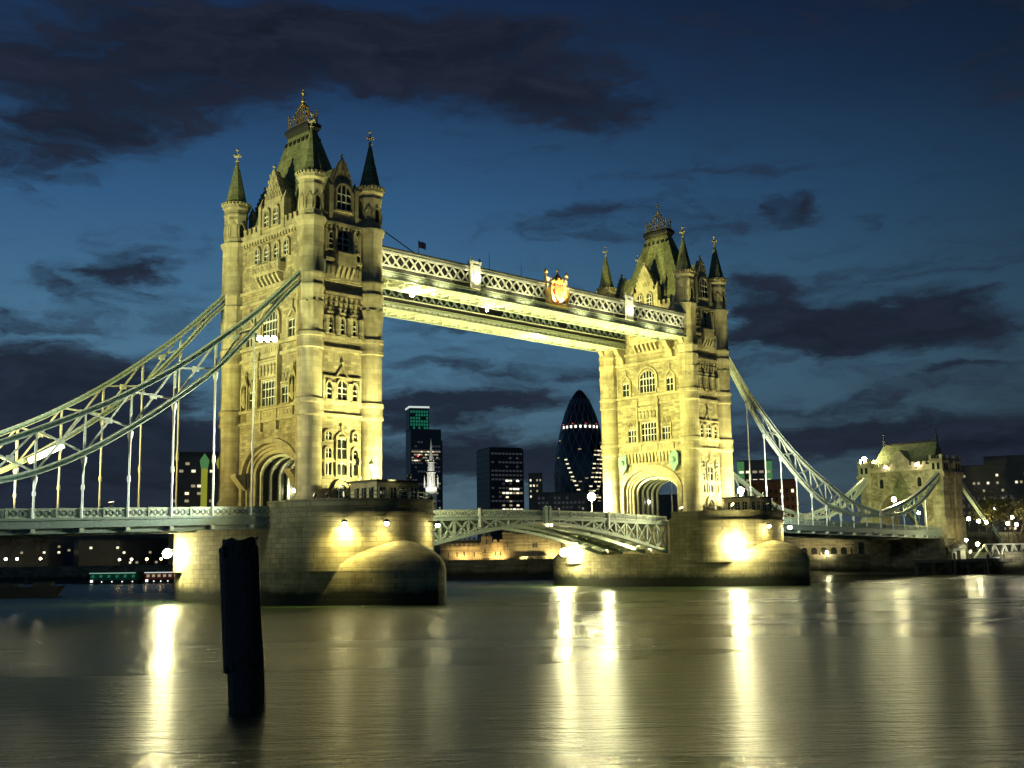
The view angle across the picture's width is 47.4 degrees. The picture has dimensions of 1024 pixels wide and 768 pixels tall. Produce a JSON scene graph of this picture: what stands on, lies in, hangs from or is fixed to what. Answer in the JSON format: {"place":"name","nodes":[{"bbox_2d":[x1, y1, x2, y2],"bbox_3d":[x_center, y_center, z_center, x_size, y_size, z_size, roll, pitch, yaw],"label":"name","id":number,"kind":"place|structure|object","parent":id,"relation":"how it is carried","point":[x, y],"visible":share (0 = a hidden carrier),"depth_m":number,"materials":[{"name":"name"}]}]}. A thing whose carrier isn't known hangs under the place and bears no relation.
{"place":"outdoors","nodes":[
{"label":"outdoors","id":0,"kind":"place"},
{"bbox_2d":[4,534,151,565],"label":"city building","id":1,"kind":"structure","parent":0,"point":[69,541],"depth_m":527.70,"materials":[{"name":"grey"}]},
{"bbox_2d":[152,533,168,538],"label":"city building","id":2,"kind":"structure","parent":0,"point":[160,536],"depth_m":435.03,"materials":[{"name":"grey"}]},
{"bbox_2d":[168,452,218,564],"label":"office building","id":3,"kind":"structure","parent":0,"point":[189,483],"depth_m":359.10,"materials":[{"name":"grey"}]},
{"bbox_2d":[405,406,442,509],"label":"office tower","id":4,"kind":"structure","parent":0,"point":[420,435],"depth_m":989.79,"materials":[{"name":"grey glass"}]},
{"bbox_2d":[424,442,438,527],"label":"church","id":5,"kind":"structure","parent":0,"point":[431,488],"depth_m":447.37,"materials":[{"name":"white stone"}]},
{"bbox_2d":[476,447,524,541],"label":"office block","id":6,"kind":"structure","parent":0,"point":[500,477],"depth_m":602.92,"materials":[{"name":"grey glass"}]},
{"bbox_2d":[0,574,1023,767],"bbox_3d":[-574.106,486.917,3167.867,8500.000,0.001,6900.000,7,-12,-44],"label":"river","id":7,"kind":"structure","parent":0,"point":[873,671],"depth_m":51.75,"materials":[{"name":"grey liquid"}]},
{"bbox_2d":[0,577,65,597],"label":"barge","id":8,"kind":"object","parent":7,"relation":"on","point":[36,589],"visible":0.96,"depth_m":198.69},
{"bbox_2d":[87,572,142,583],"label":"floating pavilion","id":9,"kind":"structure","parent":7,"relation":"on","point":[118,578],"depth_m":323.80,"materials":[{"name":"green paint"}]},
{"bbox_2d":[142,572,174,582],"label":"floating pavilion","id":10,"kind":"structure","parent":7,"relation":"on","point":[159,577],"depth_m":321.61,"materials":[{"name":"red paint"}]},
{"bbox_2d":[219,537,265,713],"bbox_3d":[-9.724,9.934,42.215,1.845,8.736,1.700,7,-12,-44],"label":"timber pile","id":11,"kind":"object","parent":7,"relation":"in","point":[242,638],"visible":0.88,"depth_m":41.78,"materials":[{"name":"black wood"}]},
{"bbox_2d":[173,498,445,605],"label":"bridge pier","id":12,"kind":"structure","parent":7,"relation":"in","point":[314,552],"depth_m":141.28,"materials":[{"name":"stone"}]},
{"bbox_2d":[0,506,269,537],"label":"bridge deck","id":13,"kind":"structure","parent":12,"relation":"on","point":[16,522],"depth_m":133.43,"materials":[{"name":"metal"}]},
{"bbox_2d":[163,549,171,557],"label":"wall lamp","id":14,"kind":"object","parent":12,"relation":"attached to","point":[167,553],"visible":1,"depth_m":159.68,"materials":[{"name":"glass"}]},
{"bbox_2d":[216,88,384,506],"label":"bridge tower","id":15,"kind":"structure","parent":12,"relation":"on","point":[318,412],"depth_m":158.52,"materials":[{"name":"stone"}]},
{"bbox_2d":[0,294,225,507],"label":"suspension chain","id":16,"kind":"object","parent":15,"relation":"hanging from","point":[199,323],"visible":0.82,"depth_m":153.31,"materials":[{"name":"teal paint"}]},
{"bbox_2d":[26,444,64,464],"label":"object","id":17,"kind":"object","parent":16,"relation":"attached to","point":[40,455],"visible":0.79,"depth_m":144.78,"materials":[{"name":"grey"}]},
{"bbox_2d":[0,259,325,518],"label":"suspension chain","id":18,"kind":"object","parent":15,"relation":"hanging from","point":[276,298],"visible":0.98,"depth_m":136.34,"materials":[{"name":"teal paint"}]},
{"bbox_2d":[255,335,276,341],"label":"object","id":19,"kind":"object","parent":18,"relation":"hanging from","point":[259,338],"visible":1,"depth_m":147.59,"materials":[{"name":"metal"}]},
{"bbox_2d":[244,327,252,349],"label":"window","id":20,"kind":"structure","parent":15,"relation":"in","point":[248,344],"depth_m":163.89,"materials":[{"name":"beige glass"}]},
{"bbox_2d":[248,389,255,410],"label":"window","id":21,"kind":"structure","parent":15,"relation":"in","point":[250,391],"depth_m":162.02,"materials":[{"name":"beige glass"}]},
{"bbox_2d":[252,247,261,266],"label":"window","id":22,"kind":"structure","parent":15,"relation":"in","point":[257,252],"depth_m":164.27,"materials":[{"name":"beige glass"}]},
{"bbox_2d":[262,244,270,263],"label":"window","id":23,"kind":"structure","parent":15,"relation":"in","point":[267,248],"depth_m":162.62,"materials":[{"name":"beige glass"}]},
{"bbox_2d":[260,377,275,408],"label":"window","id":24,"kind":"structure","parent":15,"relation":"in","point":[267,385],"depth_m":159.26,"materials":[{"name":"beige glass"}]},
{"bbox_2d":[261,310,279,343],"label":"window","id":25,"kind":"structure","parent":15,"relation":"in","point":[269,328],"depth_m":160.23,"materials":[{"name":"beige glass"}]},
{"bbox_2d":[271,240,280,260],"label":"window","id":26,"kind":"structure","parent":15,"relation":"in","point":[277,245],"depth_m":160.86,"materials":[{"name":"beige glass"}]},
{"bbox_2d":[279,383,288,404],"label":"window","id":27,"kind":"structure","parent":15,"relation":"in","point":[284,387],"depth_m":156.33,"materials":[{"name":"beige glass"}]},
{"bbox_2d":[281,237,290,257],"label":"window","id":28,"kind":"structure","parent":15,"relation":"in","point":[286,247],"depth_m":159.22,"materials":[{"name":"beige glass"}]},
{"bbox_2d":[286,316,294,338],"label":"window","id":29,"kind":"structure","parent":15,"relation":"in","point":[290,320],"depth_m":156.71,"materials":[{"name":"beige glass"}]},
{"bbox_2d":[323,429,333,441],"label":"window","id":30,"kind":"structure","parent":15,"relation":"in","point":[328,434],"depth_m":152.89,"materials":[{"name":"beige glass"}]},
{"bbox_2d":[323,446,333,459],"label":"window","id":31,"kind":"structure","parent":15,"relation":"in","point":[328,450],"depth_m":152.56,"materials":[{"name":"beige glass"}]},
{"bbox_2d":[323,460,333,476],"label":"window","id":32,"kind":"structure","parent":15,"relation":"in","point":[327,464],"depth_m":152.30,"materials":[{"name":"beige glass"}]},
{"bbox_2d":[325,380,333,400],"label":"window","id":33,"kind":"structure","parent":15,"relation":"in","point":[329,387],"depth_m":153.91,"materials":[{"name":"beige glass"}]},
{"bbox_2d":[327,230,333,250],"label":"window","id":34,"kind":"structure","parent":15,"relation":"in","point":[330,233],"depth_m":156.90,"materials":[{"name":"black glass"}]},
{"bbox_2d":[327,315,334,334],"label":"window","id":35,"kind":"structure","parent":15,"relation":"in","point":[331,332],"depth_m":155.38,"materials":[{"name":"beige glass"}]},
{"bbox_2d":[330,479,350,497],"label":"door","id":36,"kind":"structure","parent":15,"relation":"in","point":[341,485],"depth_m":153.23,"materials":[{"name":"wood"}]},
{"bbox_2d":[335,436,348,460],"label":"window","id":37,"kind":"structure","parent":15,"relation":"in","point":[341,443],"depth_m":154.21,"materials":[{"name":"beige glass"}]},
{"bbox_2d":[335,461,348,476],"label":"window","id":38,"kind":"structure","parent":15,"relation":"in","point":[341,467],"depth_m":153.79,"materials":[{"name":"beige glass"}]},
{"bbox_2d":[338,317,346,336],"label":"window","id":39,"kind":"structure","parent":15,"relation":"in","point":[343,333],"depth_m":156.75,"materials":[{"name":"beige glass"}]},
{"bbox_2d":[336,379,349,402],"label":"window","id":40,"kind":"structure","parent":15,"relation":"in","point":[342,388],"depth_m":155.45,"materials":[{"name":"beige glass"}]},
{"bbox_2d":[338,229,351,253],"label":"window","id":41,"kind":"structure","parent":15,"relation":"in","point":[344,240],"depth_m":158.60,"materials":[{"name":"black glass"}]},
{"bbox_2d":[350,318,358,338],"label":"window","id":42,"kind":"structure","parent":15,"relation":"in","point":[355,324],"depth_m":158.09,"materials":[{"name":"beige glass"}]},
{"bbox_2d":[350,431,359,443],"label":"window","id":43,"kind":"structure","parent":15,"relation":"in","point":[354,435],"depth_m":155.91,"materials":[{"name":"beige glass"}]},
{"bbox_2d":[350,448,359,460],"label":"window","id":44,"kind":"structure","parent":15,"relation":"in","point":[354,452],"depth_m":155.61,"materials":[{"name":"beige glass"}]},
{"bbox_2d":[351,382,359,403],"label":"window","id":45,"kind":"structure","parent":15,"relation":"in","point":[355,388],"depth_m":156.88,"materials":[{"name":"beige glass"}]},
{"bbox_2d":[351,462,359,477],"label":"window","id":46,"kind":"structure","parent":15,"relation":"in","point":[354,465],"depth_m":155.34,"materials":[{"name":"beige glass"}]},
{"bbox_2d":[383,289,625,364],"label":"walkway","id":47,"kind":"structure","parent":15,"relation":"attached to","point":[418,308],"depth_m":200.31,"materials":[{"name":"paint"}]},
{"bbox_2d":[382,245,686,356],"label":"walkway","id":48,"kind":"structure","parent":15,"relation":"attached to","point":[471,278],"depth_m":182.15,"materials":[{"name":"paint"}]},
{"bbox_2d":[544,268,568,308],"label":"crest","id":49,"kind":"object","parent":48,"relation":"on","point":[557,292],"visible":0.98,"depth_m":186.39,"materials":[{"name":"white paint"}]},
{"bbox_2d":[338,489,426,499],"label":"railing","id":50,"kind":"object","parent":12,"relation":"on","point":[370,494],"visible":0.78,"depth_m":143.18,"materials":[{"name":"blue paint"}]},
{"bbox_2d":[347,479,421,498],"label":"control cabin","id":51,"kind":"object","parent":12,"relation":"on","point":[391,487],"visible":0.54,"depth_m":148.05,"materials":[{"name":"stone"}]},
{"bbox_2d":[378,486,386,497],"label":"window","id":52,"kind":"structure","parent":51,"relation":"in","point":[382,493],"depth_m":146.59,"materials":[{"name":"black glass"}]},
{"bbox_2d":[389,486,396,497],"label":"window","id":53,"kind":"structure","parent":51,"relation":"in","point":[392,489],"depth_m":147.76,"materials":[{"name":"black glass"}]},
{"bbox_2d":[399,487,407,498],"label":"window","id":54,"kind":"structure","parent":51,"relation":"in","point":[406,488],"depth_m":149.13,"materials":[{"name":"black glass"}]},
{"bbox_2d":[410,487,417,498],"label":"window","id":55,"kind":"structure","parent":51,"relation":"in","point":[413,490],"depth_m":150.19,"materials":[{"name":"black glass"}]},
{"bbox_2d":[433,508,545,545],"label":"bascule leaf","id":56,"kind":"object","parent":12,"relation":"on","point":[468,522],"visible":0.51,"depth_m":173.37,"materials":[{"name":"metal"}]},
{"bbox_2d":[544,505,551,523],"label":"lock posts","id":57,"kind":"object","parent":56,"relation":"attached to","point":[547,511],"visible":1,"depth_m":182.54,"materials":[{"name":"grey metal"}]},
{"bbox_2d":[553,510,810,586],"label":"bridge pier","id":58,"kind":"structure","parent":7,"relation":"in","point":[703,551],"depth_m":199.22,"materials":[{"name":"stone"}]},
{"bbox_2d":[503,510,668,554],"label":"bascule leaf","id":59,"kind":"object","parent":58,"relation":"on","point":[583,526],"visible":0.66,"depth_m":198.65,"materials":[{"name":"metal"}]},
{"bbox_2d":[588,490,594,511],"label":"lamp mast","id":60,"kind":"object","parent":59,"relation":"on","point":[591,496],"visible":0.81,"depth_m":216.04,"materials":[{"name":"white paint"}]},
{"bbox_2d":[595,202,733,515],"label":"bridge tower","id":61,"kind":"structure","parent":58,"relation":"on","point":[665,418],"depth_m":216.14,"materials":[{"name":"stone"}]},
{"bbox_2d":[621,382,629,398],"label":"window","id":62,"kind":"structure","parent":61,"relation":"in","point":[625,386],"depth_m":220.94,"materials":[{"name":"beige glass"}]},
{"bbox_2d":[627,428,636,443],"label":"window","id":63,"kind":"structure","parent":61,"relation":"in","point":[631,433],"depth_m":218.82,"materials":[{"name":"beige glass"}]},
{"bbox_2d":[638,370,656,394],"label":"window","id":64,"kind":"structure","parent":61,"relation":"in","point":[647,379],"depth_m":217.41,"materials":[{"name":"beige glass"}]},
{"bbox_2d":[640,420,656,442],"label":"window","id":65,"kind":"structure","parent":61,"relation":"in","point":[648,429],"depth_m":216.14,"materials":[{"name":"beige glass"}]},
{"bbox_2d":[661,424,671,440],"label":"window","id":66,"kind":"structure","parent":61,"relation":"in","point":[666,430],"depth_m":213.10,"materials":[{"name":"beige glass"}]},
{"bbox_2d":[665,375,673,391],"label":"window","id":67,"kind":"structure","parent":61,"relation":"in","point":[669,381],"depth_m":213.68,"materials":[{"name":"beige glass"}]},
{"bbox_2d":[702,311,708,328],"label":"window","id":68,"kind":"structure","parent":61,"relation":"in","point":[704,315],"depth_m":215.88,"materials":[{"name":"black glass"}]},
{"bbox_2d":[705,422,712,438],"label":"window","id":69,"kind":"structure","parent":61,"relation":"in","point":[708,425],"depth_m":212.58,"materials":[{"name":"beige glass"}]},
{"bbox_2d":[706,464,714,481],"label":"window","id":70,"kind":"structure","parent":61,"relation":"in","point":[710,467],"depth_m":211.34,"materials":[{"name":"beige glass"}]},
{"bbox_2d":[707,482,715,493],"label":"window","id":71,"kind":"structure","parent":61,"relation":"in","point":[710,485],"depth_m":210.88,"materials":[{"name":"beige glass"}]},
{"bbox_2d":[706,495,718,509],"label":"door","id":72,"kind":"structure","parent":61,"relation":"in","point":[711,500],"depth_m":210.47,"materials":[{"name":"stone"}]},
{"bbox_2d":[670,472,866,521],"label":"suspension chain","id":73,"kind":"object","parent":61,"relation":"hanging from","point":[862,483],"visible":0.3,"depth_m":268.91,"materials":[{"name":"teal paint"}]},
{"bbox_2d":[714,338,939,530],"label":"suspension chain","id":74,"kind":"object","parent":61,"relation":"hanging from","point":[752,405],"visible":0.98,"depth_m":235.15,"materials":[{"name":"teal paint"}]},
{"bbox_2d":[721,496,773,509],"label":"control cabin","id":75,"kind":"object","parent":58,"relation":"on","point":[748,500],"visible":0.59,"depth_m":205.16,"materials":[{"name":"stone"}]},
{"bbox_2d":[730,503,777,509],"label":"railing","id":76,"kind":"object","parent":58,"relation":"on","point":[760,504],"visible":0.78,"depth_m":200.04,"materials":[{"name":"blue paint"}]},
{"bbox_2d":[953,553,956,574],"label":"mooring post","id":77,"kind":"object","parent":7,"relation":"in","point":[955,564],"visible":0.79,"depth_m":263.54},
{"bbox_2d":[911,558,1012,574],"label":"jetty","id":78,"kind":"object","parent":7,"relation":"in","point":[949,562],"visible":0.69,"depth_m":264.23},
{"bbox_2d":[950,542,965,558],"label":"hut","id":79,"kind":"object","parent":78,"relation":"on","point":[958,548],"visible":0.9,"depth_m":266.83,"materials":[{"name":"white paint"}]},
{"bbox_2d":[973,543,1023,558],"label":"gangway","id":80,"kind":"object","parent":78,"relation":"on","point":[996,549],"visible":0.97,"depth_m":263.64,"materials":[{"name":"white paint"}]},
{"bbox_2d":[0,571,1023,583],"bbox_3d":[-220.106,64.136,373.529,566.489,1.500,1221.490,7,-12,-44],"label":"foreshore","id":81,"kind":"structure","parent":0,"point":[491,577],"depth_m":295.25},
{"bbox_2d":[0,0,1023,539],"label":"sky","id":82,"kind":"structure","parent":0,"point":[854,168],"materials":[{"name":"blue"}]},
{"bbox_2d":[528,473,586,531],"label":"office block","id":83,"kind":"structure","parent":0,"point":[539,499],"depth_m":584.88,"materials":[{"name":"grey glass"}]},
{"bbox_2d":[554,390,602,502],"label":"round tower","id":84,"kind":"structure","parent":0,"point":[578,464],"depth_m":885.31,"materials":[{"name":"black glass"}]},
{"bbox_2d":[587,501,666,519],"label":"city building","id":85,"kind":"structure","parent":0,"point":[597,506],"depth_m":666.49,"materials":[{"name":"grey"}]},
{"bbox_2d":[659,494,677,519],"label":"city building","id":86,"kind":"structure","parent":0,"point":[666,498],"depth_m":750.61,"materials":[{"name":"grey"}]},
{"bbox_2d":[737,459,772,496],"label":"office building","id":87,"kind":"structure","parent":0,"point":[757,469],"depth_m":502.74,"materials":[{"name":"grey glass"}]},
{"bbox_2d":[749,479,798,516],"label":"brick building","id":88,"kind":"structure","parent":0,"point":[789,493],"depth_m":412.56,"materials":[{"name":"red brick"}]},
{"bbox_2d":[961,455,1023,531],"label":"hotel","id":89,"kind":"structure","parent":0,"point":[1000,474],"depth_m":393.44,"materials":[{"name":"grey"}]},
{"label":"ground","id":90,"kind":"structure","parent":0,"visible":0},
{"bbox_2d":[0,537,24,566],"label":"tree","id":91,"kind":"object","parent":90,"relation":"on","point":[9,544],"visible":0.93,"depth_m":373.41,"materials":[{"name":"black plant"}]},
{"bbox_2d":[23,536,49,566],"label":"tree","id":92,"kind":"object","parent":90,"relation":"on","point":[44,540],"visible":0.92,"depth_m":371.96,"materials":[{"name":"black plant"}]},
{"bbox_2d":[0,537,168,566],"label":"warehouse","id":93,"kind":"structure","parent":90,"relation":"on","point":[98,552],"depth_m":386.24,"materials":[{"name":"grey"}]},
{"bbox_2d":[200,454,208,506],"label":"banner pylon","id":94,"kind":"object","parent":90,"relation":"on","point":[204,461],"visible":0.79,"depth_m":289.32,"materials":[{"name":"yellow"}]},
{"bbox_2d":[216,457,218,501],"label":"banner pylon","id":95,"kind":"object","parent":90,"relation":"on","point":[217,460],"visible":0.24,"depth_m":290.35,"materials":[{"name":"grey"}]},
{"bbox_2d":[443,557,554,559],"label":"quay railing","id":96,"kind":"object","parent":90,"relation":"on","point":[504,558],"visible":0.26,"depth_m":320.43,"materials":[{"name":"metal"}]},
{"bbox_2d":[434,530,564,559],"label":"fortress","id":97,"kind":"structure","parent":90,"relation":"on","point":[510,545],"depth_m":326.96,"materials":[{"name":"yellow stone"}]},
{"bbox_2d":[0,551,1023,580],"bbox_3d":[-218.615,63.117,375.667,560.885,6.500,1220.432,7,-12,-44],"label":"quay wall","id":98,"kind":"structure","parent":90,"relation":"on","point":[900,562],"depth_m":298.95,"materials":[{"name":"black stone"}]},
{"bbox_2d":[852,538,954,572],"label":"abutment","id":99,"kind":"object","parent":98,"relation":"on","point":[940,547],"visible":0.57,"depth_m":277.09,"materials":[{"name":"brown stone"}]},
{"bbox_2d":[667,519,942,539],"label":"bridge deck","id":100,"kind":"structure","parent":99,"relation":"on","point":[818,529],"depth_m":251.35,"materials":[{"name":"metal"}]},
{"bbox_2d":[856,428,967,551],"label":"gatehouse","id":101,"kind":"object","parent":99,"relation":"on","point":[901,478],"visible":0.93,"depth_m":281.35,"materials":[{"name":"stone"}]},
{"bbox_2d":[878,477,885,488],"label":"window","id":102,"kind":"structure","parent":101,"relation":"in","point":[881,481],"depth_m":286.20,"materials":[{"name":"beige glass"}]},
{"bbox_2d":[901,504,920,525],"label":"backstay","id":103,"kind":"object","parent":101,"relation":"attached to","point":[911,516],"visible":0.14,"depth_m":303.00,"materials":[{"name":"blue paint"}]},
{"bbox_2d":[916,475,923,486],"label":"window","id":104,"kind":"structure","parent":101,"relation":"in","point":[919,479],"depth_m":279.37,"materials":[{"name":"beige glass"}]},
{"bbox_2d":[962,481,1002,542],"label":"backstay","id":105,"kind":"object","parent":101,"relation":"attached to","point":[970,498],"visible":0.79,"depth_m":288.87,"materials":[{"name":"blue paint"}]},
{"bbox_2d":[784,538,853,554],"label":"wharf building","id":106,"kind":"structure","parent":90,"relation":"on","point":[809,546],"depth_m":294.17,"materials":[{"name":"beige stone"}]},
{"bbox_2d":[900,532,1023,551],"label":"approach viaduct","id":107,"kind":"object","parent":90,"relation":"on","point":[972,538],"visible":0.25,"depth_m":291.97,"materials":[{"name":"metal"}]},
{"bbox_2d":[963,489,1013,531],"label":"tree","id":108,"kind":"object","parent":90,"relation":"on","point":[990,512],"visible":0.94,"depth_m":289.88,"materials":[{"name":"green plant"}]},
{"bbox_2d":[974,489,1023,531],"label":"tree","id":109,"kind":"object","parent":90,"relation":"on","point":[1006,525],"visible":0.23,"depth_m":314.27,"materials":[{"name":"green plant"}]},
{"bbox_2d":[978,493,1023,550],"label":"tree","id":110,"kind":"object","parent":90,"relation":"on","point":[1020,511],"visible":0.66,"depth_m":297.29,"materials":[{"name":"green plant"}]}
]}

